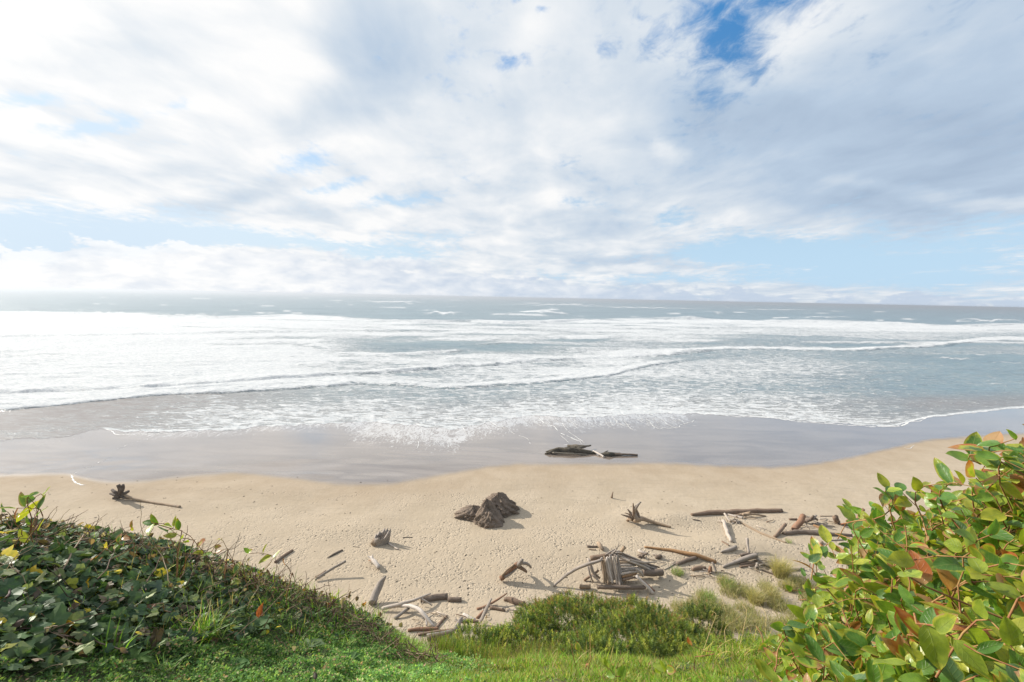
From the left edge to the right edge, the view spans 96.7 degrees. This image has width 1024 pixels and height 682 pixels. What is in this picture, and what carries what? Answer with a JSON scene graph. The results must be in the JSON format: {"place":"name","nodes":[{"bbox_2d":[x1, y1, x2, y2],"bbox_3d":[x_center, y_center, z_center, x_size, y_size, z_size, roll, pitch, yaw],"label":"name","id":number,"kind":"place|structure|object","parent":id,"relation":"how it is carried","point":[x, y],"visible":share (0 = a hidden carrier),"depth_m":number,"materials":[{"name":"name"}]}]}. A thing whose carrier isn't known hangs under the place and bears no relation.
{"place":"outdoors","nodes":[
{"label":"outdoors","id":0,"kind":"place"},
{"bbox_2d":[0,549,786,681],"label":"bluff ground","id":1,"kind":"structure","parent":0,"point":[30,679],"depth_m":1.80,"materials":[{"name":"plant"}]},
{"bbox_2d":[0,492,45,547],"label":"salal sprig","id":2,"kind":"object","parent":1,"relation":"on","point":[25,511],"visible":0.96,"depth_m":1.77,"materials":[{"name":"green plant"}]},
{"bbox_2d":[14,487,49,545],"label":"salal sprig","id":3,"kind":"object","parent":1,"relation":"on","point":[30,498],"visible":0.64,"depth_m":1.81,"materials":[{"name":"green plant"}]},
{"bbox_2d":[26,565,42,574],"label":"ivy leaf","id":4,"kind":"object","parent":1,"relation":"on","point":[33,569],"visible":0.3,"depth_m":1.64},
{"bbox_2d":[32,652,86,679],"bbox_3d":[-1.359,0.957,1.325,0.154,0.038,0.142,4,6,29],"label":"weed rosette","id":5,"kind":"object","parent":1,"relation":"on","point":[64,661],"visible":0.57,"depth_m":1.35,"materials":[{"name":"green plant"}]},
{"bbox_2d":[90,520,137,567],"bbox_3d":[-1.619,0.891,1.888,0.108,0.241,0.180,3,6,14],"label":"salal sprig","id":6,"kind":"object","parent":1,"relation":"on","point":[124,538],"visible":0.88,"depth_m":1.88,"materials":[{"name":"green plant"}]},
{"bbox_2d":[83,614,145,669],"bbox_3d":[-1.308,0.986,1.469,0.201,0.130,0.218,-3,7,-36],"label":"grass tuft","id":7,"kind":"object","parent":1,"relation":"on","point":[104,647],"visible":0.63,"depth_m":1.50,"materials":[{"name":"plant"}]},
{"bbox_2d":[118,644,154,667],"bbox_3d":[-1.238,1.041,1.486,0.135,0.028,0.104,5,7,38],"label":"weed rosette","id":8,"kind":"object","parent":1,"relation":"on","point":[136,655],"visible":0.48,"depth_m":1.50,"materials":[{"name":"green plant"}]},
{"bbox_2d":[149,629,180,654],"bbox_3d":[-1.243,1.074,1.625,0.087,0.025,0.108,5,6,31],"label":"weed rosette","id":9,"kind":"object","parent":1,"relation":"on","point":[163,645],"visible":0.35,"depth_m":1.64,"materials":[{"name":"green plant"}]},
{"bbox_2d":[145,651,191,679],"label":"grass tuft","id":10,"kind":"object","parent":1,"relation":"on","point":[165,664],"visible":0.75,"depth_m":1.49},
{"bbox_2d":[142,514,204,577],"bbox_3d":[-1.481,0.920,2.007,0.186,0.322,0.202,6,8,44],"label":"salal sprig","id":11,"kind":"object","parent":1,"relation":"on","point":[153,521],"visible":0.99,"depth_m":1.99,"materials":[{"name":"green plant"}]},
{"bbox_2d":[0,513,402,679],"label":"leaf litter","id":12,"kind":"object","parent":1,"relation":"on","point":[122,649],"visible":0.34,"depth_m":2.10,"materials":[{"name":"plant"}]},
{"bbox_2d":[0,515,409,677],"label":"ivy","id":13,"kind":"object","parent":1,"relation":"on","point":[34,642],"depth_m":1.70,"materials":[{"name":"plant"}]},
{"bbox_2d":[11,619,24,627],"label":"dead leaf","id":14,"kind":"object","parent":13,"relation":"on","point":[18,623],"visible":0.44,"depth_m":1.39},
{"bbox_2d":[59,534,84,576],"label":"twig","id":15,"kind":"object","parent":13,"relation":"on","point":[66,563],"visible":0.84,"depth_m":1.79,"materials":[{"name":"wood"}]},
{"bbox_2d":[57,634,127,652],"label":"twig","id":16,"kind":"object","parent":13,"relation":"on","point":[63,635],"visible":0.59,"depth_m":1.46,"materials":[{"name":"wood"}]},
{"bbox_2d":[148,580,161,592],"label":"fallen leaf","id":17,"kind":"object","parent":13,"relation":"on","point":[157,584],"visible":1,"depth_m":1.82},
{"bbox_2d":[168,599,244,647],"bbox_3d":[-1.163,1.079,1.722,0.294,0.153,0.322,-1,6,-22],"label":"grass tuft","id":18,"kind":"object","parent":1,"relation":"on","point":[204,623],"visible":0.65,"depth_m":1.74,"materials":[{"name":"plant"}]},
{"bbox_2d":[15,517,398,656],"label":"bank grass","id":19,"kind":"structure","parent":1,"relation":"on","point":[287,607],"depth_m":2.11,"materials":[{"name":"plant"}]},
{"bbox_2d":[201,538,243,578],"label":"salal sprig","id":20,"kind":"object","parent":1,"relation":"on","point":[216,547],"visible":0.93,"depth_m":2.19,"materials":[{"name":"green plant"}]},
{"bbox_2d":[0,501,451,674],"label":"dry stems","id":21,"kind":"object","parent":1,"relation":"on","point":[365,626],"visible":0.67,"depth_m":2.13,"materials":[{"name":"brown plant"}]},
{"bbox_2d":[227,658,249,670],"bbox_3d":[-0.981,1.153,1.618,0.095,0.026,0.082,5,7,35],"label":"weed rosette","id":22,"kind":"object","parent":1,"relation":"on","point":[242,662],"visible":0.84,"depth_m":1.63,"materials":[{"name":"green plant"}]},
{"bbox_2d":[0,536,499,681],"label":"ground cover","id":23,"kind":"object","parent":1,"relation":"on","point":[341,660],"visible":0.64,"depth_m":1.72,"materials":[{"name":"green plant"}]},
{"bbox_2d":[230,544,280,589],"bbox_3d":[-1.238,1.111,2.199,0.204,0.245,0.105,0,6,-13],"label":"salal sprig","id":24,"kind":"object","parent":1,"relation":"on","point":[236,567],"visible":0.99,"depth_m":2.19,"materials":[{"name":"green plant"}]},
{"bbox_2d":[239,615,274,635],"bbox_3d":[-1.081,1.200,1.913,0.162,0.038,0.130,-4,8,-44],"label":"weed rosette","id":25,"kind":"object","parent":1,"relation":"on","point":[261,621],"visible":0.6,"depth_m":1.94,"materials":[{"name":"green plant"}]},
{"bbox_2d":[256,602,263,616],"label":"dead leaf","id":26,"kind":"object","parent":1,"relation":"on","point":[259,611],"visible":0.61,"depth_m":1.99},
{"bbox_2d":[283,627,313,651],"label":"grass tuft","id":27,"kind":"object","parent":1,"relation":"on","point":[293,642],"visible":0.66,"depth_m":1.94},
{"bbox_2d":[296,638,324,649],"bbox_3d":[-0.867,1.288,1.936,0.108,0.021,0.094,-4,8,-44],"label":"weed rosette","id":28,"kind":"object","parent":1,"relation":"on","point":[319,641],"visible":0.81,"depth_m":1.94,"materials":[{"name":"green plant"}]},
{"bbox_2d":[347,651,360,660],"bbox_3d":[-0.684,1.328,1.897,0.099,0.026,0.111,1,6,0],"label":"weed rosette","id":29,"kind":"object","parent":1,"relation":"on","point":[354,654],"visible":0.29,"depth_m":1.91,"materials":[{"name":"green plant"}]},
{"bbox_2d":[409,624,471,658],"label":"broom bush","id":30,"kind":"object","parent":1,"relation":"on","point":[449,647],"visible":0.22,"depth_m":6.86,"materials":[{"name":"green plant"}]},
{"bbox_2d":[416,621,490,657],"bbox_3d":[-1.035,5.717,8.070,1.634,0.968,1.482,1,6,0],"label":"broom bush","id":31,"kind":"object","parent":1,"relation":"on","point":[475,644],"visible":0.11,"depth_m":8.40,"materials":[{"name":"green plant"}]},
{"bbox_2d":[429,635,481,655],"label":"shore pine","id":32,"kind":"object","parent":1,"relation":"on","point":[461,641],"visible":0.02,"depth_m":8.45,"materials":[{"name":"green plant"}]},
{"bbox_2d":[436,615,520,655],"bbox_3d":[-0.776,6.945,9.423,2.076,2.373,1.786,1,6,0],"label":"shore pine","id":33,"kind":"object","parent":1,"relation":"on","point":[487,634],"visible":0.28,"depth_m":9.67,"materials":[{"name":"green plant"}]},
{"bbox_2d":[464,624,514,653],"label":"broom bush","id":34,"kind":"object","parent":1,"relation":"on","point":[497,641],"visible":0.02,"depth_m":8.96,"materials":[{"name":"green plant"}]},
{"bbox_2d":[455,636,545,659],"bbox_3d":[-0.029,6.166,8.053,2.222,2.061,1.856,1,6,0],"label":"shore pine","id":35,"kind":"object","parent":1,"relation":"on","point":[478,652],"visible":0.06,"depth_m":8.06,"materials":[{"name":"green plant"}]},
{"bbox_2d":[464,630,546,660],"bbox_3d":[-0.105,4.646,6.224,1.444,0.791,1.346,1,6,0],"label":"broom bush","id":36,"kind":"object","parent":1,"relation":"on","point":[501,655],"visible":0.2,"depth_m":6.60,"materials":[{"name":"green plant"}]},
{"bbox_2d":[467,608,594,656],"bbox_3d":[0.464,7.802,10.893,3.636,3.352,2.983,1,6,0],"label":"shore pine","id":37,"kind":"object","parent":1,"relation":"on","point":[518,625],"visible":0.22,"depth_m":10.57,"materials":[{"name":"green plant"}]},
{"bbox_2d":[498,627,583,658],"bbox_3d":[0.519,5.223,7.038,1.665,1.021,1.636,1,6,0],"label":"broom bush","id":38,"kind":"object","parent":1,"relation":"on","point":[535,646],"visible":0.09,"depth_m":7.44,"materials":[{"name":"green plant"}]},
{"bbox_2d":[571,642,580,669],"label":"salal sprig","id":39,"kind":"object","parent":1,"relation":"on","point":[577,646],"visible":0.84,"depth_m":2.08,"materials":[{"name":"green plant"}]},
{"bbox_2d":[545,616,643,657],"bbox_3d":[1.502,5.346,7.395,2.130,2.392,1.728,1,6,0],"label":"shore pine","id":40,"kind":"object","parent":1,"relation":"on","point":[593,638],"visible":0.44,"depth_m":7.13,"materials":[{"name":"green plant"}]},
{"bbox_2d":[509,584,692,654],"bbox_3d":[2.482,7.805,11.966,5.184,4.389,4.226,1,6,0],"label":"shore pine","id":41,"kind":"object","parent":1,"relation":"on","point":[586,609],"visible":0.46,"depth_m":11.32,"materials":[{"name":"green plant"}]},
{"bbox_2d":[602,657,625,678],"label":"salal sprig","id":42,"kind":"object","parent":1,"relation":"on","point":[621,672],"visible":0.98,"depth_m":1.89,"materials":[{"name":"green plant"}]},
{"bbox_2d":[586,594,724,659],"bbox_3d":[3.078,6.464,9.332,3.255,2.719,2.646,1,6,0],"label":"shore pine","id":43,"kind":"object","parent":1,"relation":"on","point":[617,622],"visible":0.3,"depth_m":9.15,"materials":[{"name":"green plant"}]},
{"bbox_2d":[653,660,675,677],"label":"salal sprig","id":44,"kind":"object","parent":1,"relation":"on","point":[663,668],"visible":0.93,"depth_m":1.89,"materials":[{"name":"green plant"}]},
{"bbox_2d":[623,621,719,659],"bbox_3d":[2.382,4.987,6.934,1.676,1.563,1.441,1,6,0],"label":"shore pine","id":45,"kind":"object","parent":1,"relation":"on","point":[653,643],"visible":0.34,"depth_m":6.86,"materials":[{"name":"green plant"}]},
{"bbox_2d":[687,637,714,670],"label":"salal sprig","id":46,"kind":"object","parent":1,"relation":"on","point":[689,641],"visible":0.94,"depth_m":2.07,"materials":[{"name":"orange plant"}]},
{"bbox_2d":[672,597,737,641],"bbox_3d":[4.484,7.347,10.748,1.808,2.539,1.580,1,6,0],"label":"shore pine","id":47,"kind":"object","parent":1,"relation":"on","point":[706,615],"visible":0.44,"depth_m":10.63,"materials":[{"name":"green plant"}]},
{"bbox_2d":[682,628,763,650],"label":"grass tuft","id":48,"kind":"object","parent":1,"relation":"on","point":[697,641],"visible":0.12,"depth_m":8.00,"materials":[{"name":"green plant"}]},
{"bbox_2d":[694,634,754,668],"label":"grass tuft","id":49,"kind":"object","parent":1,"relation":"on","point":[717,650],"visible":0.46,"depth_m":2.23,"materials":[{"name":"plant"}]},
{"bbox_2d":[719,624,785,656],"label":"grass tuft","id":50,"kind":"object","parent":1,"relation":"on","point":[758,640],"visible":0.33,"depth_m":2.41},
{"bbox_2d":[749,628,786,663],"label":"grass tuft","id":51,"kind":"object","parent":1,"relation":"on","point":[763,653],"visible":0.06,"depth_m":2.06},
{"bbox_2d":[754,424,1023,681],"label":"salal shrub","id":52,"kind":"object","parent":1,"relation":"on","point":[939,597],"visible":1,"depth_m":1.30,"materials":[{"name":"green plant"}]},
{"bbox_2d":[5,615,798,681],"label":"lawn grass","id":53,"kind":"structure","parent":0,"point":[524,668],"depth_m":2.07,"materials":[{"name":"plant"}]},
{"bbox_2d":[44,412,967,484],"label":"sea foam","id":54,"kind":"object","parent":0,"point":[561,433],"visible":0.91,"depth_m":66.24,"materials":[{"name":"white"}]},
{"bbox_2d":[0,287,1023,440],"bbox_3d":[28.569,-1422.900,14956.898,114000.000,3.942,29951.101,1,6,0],"label":"sea","id":55,"kind":"structure","parent":0,"point":[75,361],"depth_m":132.35,"materials":[{"name":"liquid"}]},
{"bbox_2d":[0,408,1023,649],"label":"beach","id":56,"kind":"structure","parent":0,"point":[309,480],"depth_m":42.28,"materials":[{"name":"sand"}]},
{"bbox_2d":[109,484,180,507],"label":"driftwood tree","id":57,"kind":"object","parent":56,"relation":"on","point":[120,493],"visible":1,"depth_m":38.96,"materials":[{"name":"wood"}]},
{"bbox_2d":[274,549,293,562],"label":"driftwood log","id":58,"kind":"object","parent":56,"relation":"on","point":[277,560],"visible":1,"depth_m":31.05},
{"bbox_2d":[315,560,345,580],"bbox_3d":[-11.595,14.608,29.066,1.927,0.780,0.266,-2,7,-32],"label":"driftwood log","id":59,"kind":"object","parent":56,"relation":"on","point":[331,569],"visible":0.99,"depth_m":29.10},
{"bbox_2d":[368,554,380,569],"bbox_3d":[-9.147,14.644,30.229,0.294,0.531,1.492,-4,8,-44],"label":"driftwood chunk","id":60,"kind":"object","parent":56,"relation":"on","point":[374,562],"visible":1,"depth_m":30.06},
{"bbox_2d":[368,575,386,604],"bbox_3d":[-7.896,14.621,26.620,0.527,1.235,1.324,3,6,14],"label":"driftwood log","id":61,"kind":"object","parent":56,"relation":"on","point":[376,591],"visible":0.99,"depth_m":26.47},
{"bbox_2d":[371,528,390,546],"bbox_3d":[-9.573,14.349,33.248,1.400,1.186,1.040,1,6,0],"label":"hollow stump","id":62,"kind":"object","parent":56,"relation":"on","point":[382,538],"visible":1,"depth_m":33.13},
{"bbox_2d":[394,608,409,619],"bbox_3d":[-6.064,15.112,25.184,0.326,0.272,0.989,6,7,42],"label":"driftwood stick","id":63,"kind":"object","parent":56,"relation":"on","point":[401,613],"visible":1,"depth_m":25.13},
{"bbox_2d":[381,593,431,610],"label":"driftwood branch","id":64,"kind":"object","parent":56,"relation":"on","point":[395,605],"visible":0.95,"depth_m":25.84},
{"bbox_2d":[399,604,434,626],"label":"driftwood branch","id":65,"kind":"object","parent":56,"relation":"on","point":[420,611],"visible":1,"depth_m":24.88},
{"bbox_2d":[408,627,438,631],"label":"driftwood log","id":66,"kind":"object","parent":56,"relation":"on","point":[421,629],"visible":0.94,"depth_m":23.98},
{"bbox_2d":[25,477,842,595],"bbox_3d":[-5.221,14.306,36.225,77.390,0.644,19.089,1,6,-3],"label":"beach debris","id":67,"kind":"object","parent":56,"relation":"on","point":[478,541],"visible":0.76,"depth_m":32.32,"materials":[{"name":"brown plant"}]},
{"bbox_2d":[420,593,447,601],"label":"driftwood log","id":68,"kind":"object","parent":56,"relation":"on","point":[436,597],"visible":0.75,"depth_m":26.89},
{"bbox_2d":[418,628,452,635],"bbox_3d":[-3.890,15.240,23.897,2.069,0.138,0.220,0,6,-14],"label":"driftwood plank","id":69,"kind":"object","parent":56,"relation":"on","point":[428,632],"visible":0.57,"depth_m":23.79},
{"bbox_2d":[427,630,454,639],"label":"driftwood beam","id":70,"kind":"structure","parent":56,"relation":"on","point":[438,634],"depth_m":23.28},
{"bbox_2d":[448,597,461,601],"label":"driftwood log","id":71,"kind":"object","parent":56,"relation":"on","point":[454,599],"visible":1,"depth_m":26.76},
{"bbox_2d":[453,617,465,631],"bbox_3d":[-2.867,15.008,24.186,0.447,0.500,0.893,4,6,28],"label":"driftwood stump","id":72,"kind":"object","parent":56,"relation":"on","point":[459,620],"visible":0.77,"depth_m":24.10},
{"bbox_2d":[479,598,491,621],"bbox_3d":[-1.414,14.739,24.896,0.231,0.920,0.981,6,7,40],"label":"driftwood plank","id":73,"kind":"object","parent":56,"relation":"on","point":[484,612],"visible":0.99,"depth_m":24.78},
{"bbox_2d":[454,492,519,528],"bbox_3d":[-1.934,13.614,38.177,4.662,1.984,4.869,5,6,32],"label":"rock outcrop","id":74,"kind":"object","parent":56,"relation":"on","point":[493,510],"visible":1,"depth_m":36.95,"materials":[{"name":"stone"}]},
{"bbox_2d":[477,593,507,609],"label":"driftwood branch","id":75,"kind":"object","parent":56,"relation":"on","point":[491,603],"visible":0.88,"depth_m":26.52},
{"bbox_2d":[504,597,525,605],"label":"driftwood log","id":76,"kind":"object","parent":56,"relation":"on","point":[513,600],"visible":0.86,"depth_m":26.70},
{"bbox_2d":[499,558,531,580],"bbox_3d":[0.311,14.532,29.111,2.281,1.464,0.662,-1,6,-20],"label":"driftwood root","id":77,"kind":"object","parent":56,"relation":"on","point":[510,570],"visible":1,"depth_m":28.96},
{"bbox_2d":[545,445,595,454],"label":"waterlogged log","id":78,"kind":"object","parent":56,"relation":"on","point":[568,450],"visible":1,"depth_m":53.47,"materials":[{"name":"wood"}]},
{"bbox_2d":[553,559,601,586],"bbox_3d":[4.131,14.544,28.586,3.046,1.789,0.360,1,6,0],"label":"shelter stick","id":79,"kind":"object","parent":56,"relation":"on","point":[576,569],"visible":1,"depth_m":28.55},
{"bbox_2d":[579,584,590,588],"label":"shelter log","id":80,"kind":"object","parent":56,"relation":"on","point":[584,586],"visible":1,"depth_m":28.32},
{"bbox_2d":[590,552,613,560],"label":"shelter log","id":81,"kind":"object","parent":56,"relation":"on","point":[595,557],"visible":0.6,"depth_m":29.73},
{"bbox_2d":[600,450,615,456],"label":"waterlogged log","id":82,"kind":"object","parent":56,"relation":"on","point":[607,453],"visible":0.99,"depth_m":52.78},
{"bbox_2d":[612,556,617,584],"bbox_3d":[6.477,14.429,28.622,0.143,1.412,1.021,0,6,-8],"label":"shelter stick","id":83,"kind":"object","parent":56,"relation":"on","point":[615,574],"visible":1,"depth_m":28.55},
{"bbox_2d":[597,585,645,589],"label":"shelter log","id":84,"kind":"object","parent":56,"relation":"on","point":[622,587],"visible":1,"depth_m":27.93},
{"bbox_2d":[614,556,620,584],"bbox_3d":[6.616,14.437,28.545,0.142,1.391,1.160,0,6,-9],"label":"shelter stick","id":85,"kind":"object","parent":84,"relation":"on","point":[618,577],"visible":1,"depth_m":28.50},
{"bbox_2d":[614,453,637,455],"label":"driftwood log","id":86,"kind":"object","parent":56,"relation":"on","point":[622,454],"visible":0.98,"depth_m":52.99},
{"bbox_2d":[623,553,659,567],"bbox_3d":[8.377,14.414,29.822,2.901,1.322,0.436,1,6,-5],"label":"shelter stick","id":87,"kind":"object","parent":56,"relation":"on","point":[649,564],"visible":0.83,"depth_m":29.70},
{"bbox_2d":[635,575,654,594],"bbox_3d":[8.203,15.051,28.134,1.207,0.991,0.218,4,6,27],"label":"shelter stick","id":88,"kind":"object","parent":56,"relation":"on","point":[652,592],"visible":1,"depth_m":28.04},
{"bbox_2d":[621,501,670,527],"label":"driftwood tree","id":89,"kind":"object","parent":56,"relation":"on","point":[634,516],"visible":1,"depth_m":36.32,"materials":[{"name":"wood"}]},
{"bbox_2d":[642,569,663,576],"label":"shelter log","id":90,"kind":"object","parent":56,"relation":"on","point":[655,572],"visible":0.98,"depth_m":29.35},
{"bbox_2d":[668,565,683,575],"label":"weed clump","id":91,"kind":"object","parent":56,"relation":"on","point":[680,572],"visible":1,"depth_m":30.10,"materials":[{"name":"green plant"}]},
{"bbox_2d":[644,546,716,562],"bbox_3d":[11.799,14.888,32.020,4.772,0.482,0.355,3,6,22],"label":"driftwood log","id":92,"kind":"object","parent":56,"relation":"on","point":[689,554],"visible":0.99,"depth_m":31.81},
{"bbox_2d":[676,556,697,564],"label":"driftwood log","id":93,"kind":"object","parent":56,"relation":"on","point":[685,560],"visible":1,"depth_m":31.20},
{"bbox_2d":[691,565,705,570],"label":"driftwood log","id":94,"kind":"object","parent":56,"relation":"on","point":[698,567],"visible":1,"depth_m":30.54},
{"bbox_2d":[695,585,721,602],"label":"beach grass tussock","id":95,"kind":"object","parent":56,"relation":"on","point":[709,596],"visible":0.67,"depth_m":27.31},
{"bbox_2d":[721,519,732,542],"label":"driftwood log","id":96,"kind":"object","parent":56,"relation":"on","point":[727,532],"visible":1,"depth_m":35.23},
{"bbox_2d":[718,575,737,590],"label":"beach grass tussock","id":97,"kind":"object","parent":56,"relation":"on","point":[726,580],"visible":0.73,"depth_m":28.87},
{"bbox_2d":[720,545,737,552],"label":"driftwood log","id":98,"kind":"object","parent":56,"relation":"on","point":[732,548],"visible":1,"depth_m":32.15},
{"bbox_2d":[690,508,783,515],"bbox_3d":[19.119,14.621,38.873,8.573,0.507,0.717,0,6,-9],"label":"driftwood log","id":99,"kind":"object","parent":56,"relation":"on","point":[739,511],"visible":0.93,"depth_m":38.80,"materials":[{"name":"wood"}]},
{"bbox_2d":[722,553,757,567],"bbox_3d":[15.631,15.010,31.187,2.905,0.616,0.362,0,6,-14],"label":"driftwood log","id":100,"kind":"object","parent":56,"relation":"on","point":[745,558],"visible":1,"depth_m":31.16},
{"bbox_2d":[664,571,828,634],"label":"dune grass","id":101,"kind":"structure","parent":56,"relation":"on","point":[730,616],"depth_m":26.64,"materials":[{"name":"plant"}]},
{"bbox_2d":[735,511,765,516],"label":"driftwood branch","id":102,"kind":"object","parent":56,"relation":"on","point":[747,513],"visible":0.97,"depth_m":38.30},
{"bbox_2d":[739,582,775,605],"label":"beach grass tussock","id":103,"kind":"object","parent":56,"relation":"on","point":[754,596],"visible":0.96,"depth_m":27.33,"materials":[{"name":"plant"}]},
{"bbox_2d":[740,521,786,542],"bbox_3d":[19.510,14.987,35.575,0.322,0.261,3.731,-2,6,-29],"label":"driftwood log","id":104,"kind":"object","parent":56,"relation":"on","point":[758,531],"visible":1,"depth_m":35.47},
{"bbox_2d":[758,579,782,600],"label":"beach grass tussock","id":105,"kind":"object","parent":56,"relation":"on","point":[769,586],"visible":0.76,"depth_m":27.83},
{"bbox_2d":[773,523,786,537],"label":"driftwood log","id":106,"kind":"object","parent":56,"relation":"on","point":[780,530],"visible":1,"depth_m":35.48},
{"bbox_2d":[761,551,799,578],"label":"beach grass tussock","id":107,"kind":"object","parent":56,"relation":"on","point":[781,570],"visible":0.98,"depth_m":30.08,"materials":[{"name":"plant"}]},
{"bbox_2d":[756,557,804,570],"bbox_3d":[18.263,15.257,30.939,3.108,0.600,0.444,2,6,9],"label":"driftwood log","id":108,"kind":"object","parent":56,"relation":"on","point":[766,565],"visible":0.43,"depth_m":30.93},
{"bbox_2d":[791,513,805,529],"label":"driftwood log","id":109,"kind":"object","parent":56,"relation":"on","point":[798,523],"visible":0.92,"depth_m":36.23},
{"bbox_2d":[804,515,817,522],"bbox_3d":[24.624,14.579,37.287,1.371,0.848,0.600,1,6,-7],"label":"driftwood root","id":110,"kind":"object","parent":56,"relation":"on","point":[811,518],"visible":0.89,"depth_m":37.20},
{"bbox_2d":[782,529,851,535],"bbox_3d":[23.811,15.063,35.628,5.462,0.423,0.680,1,6,0],"label":"driftwood log","id":111,"kind":"object","parent":56,"relation":"on","point":[800,531],"visible":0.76,"depth_m":35.51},
{"bbox_2d":[0,0,1023,307],"label":"sky","id":112,"kind":"structure","parent":0,"point":[865,152],"materials":[{"name":"white"}]},
{"bbox_3d":[8.074,14.529,29.548,2.634,1.145,0.546,1,5,0],"label":"shelter stick","id":113,"kind":"object","parent":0,"visible":0},
{"bbox_2d":[619,557,648,567],"bbox_3d":[8.050,14.536,29.535,2.606,1.122,0.578,1,6,0],"label":"shelter stick","id":114,"kind":"object","parent":113,"relation":"on","point":[633,562],"visible":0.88,"depth_m":29.36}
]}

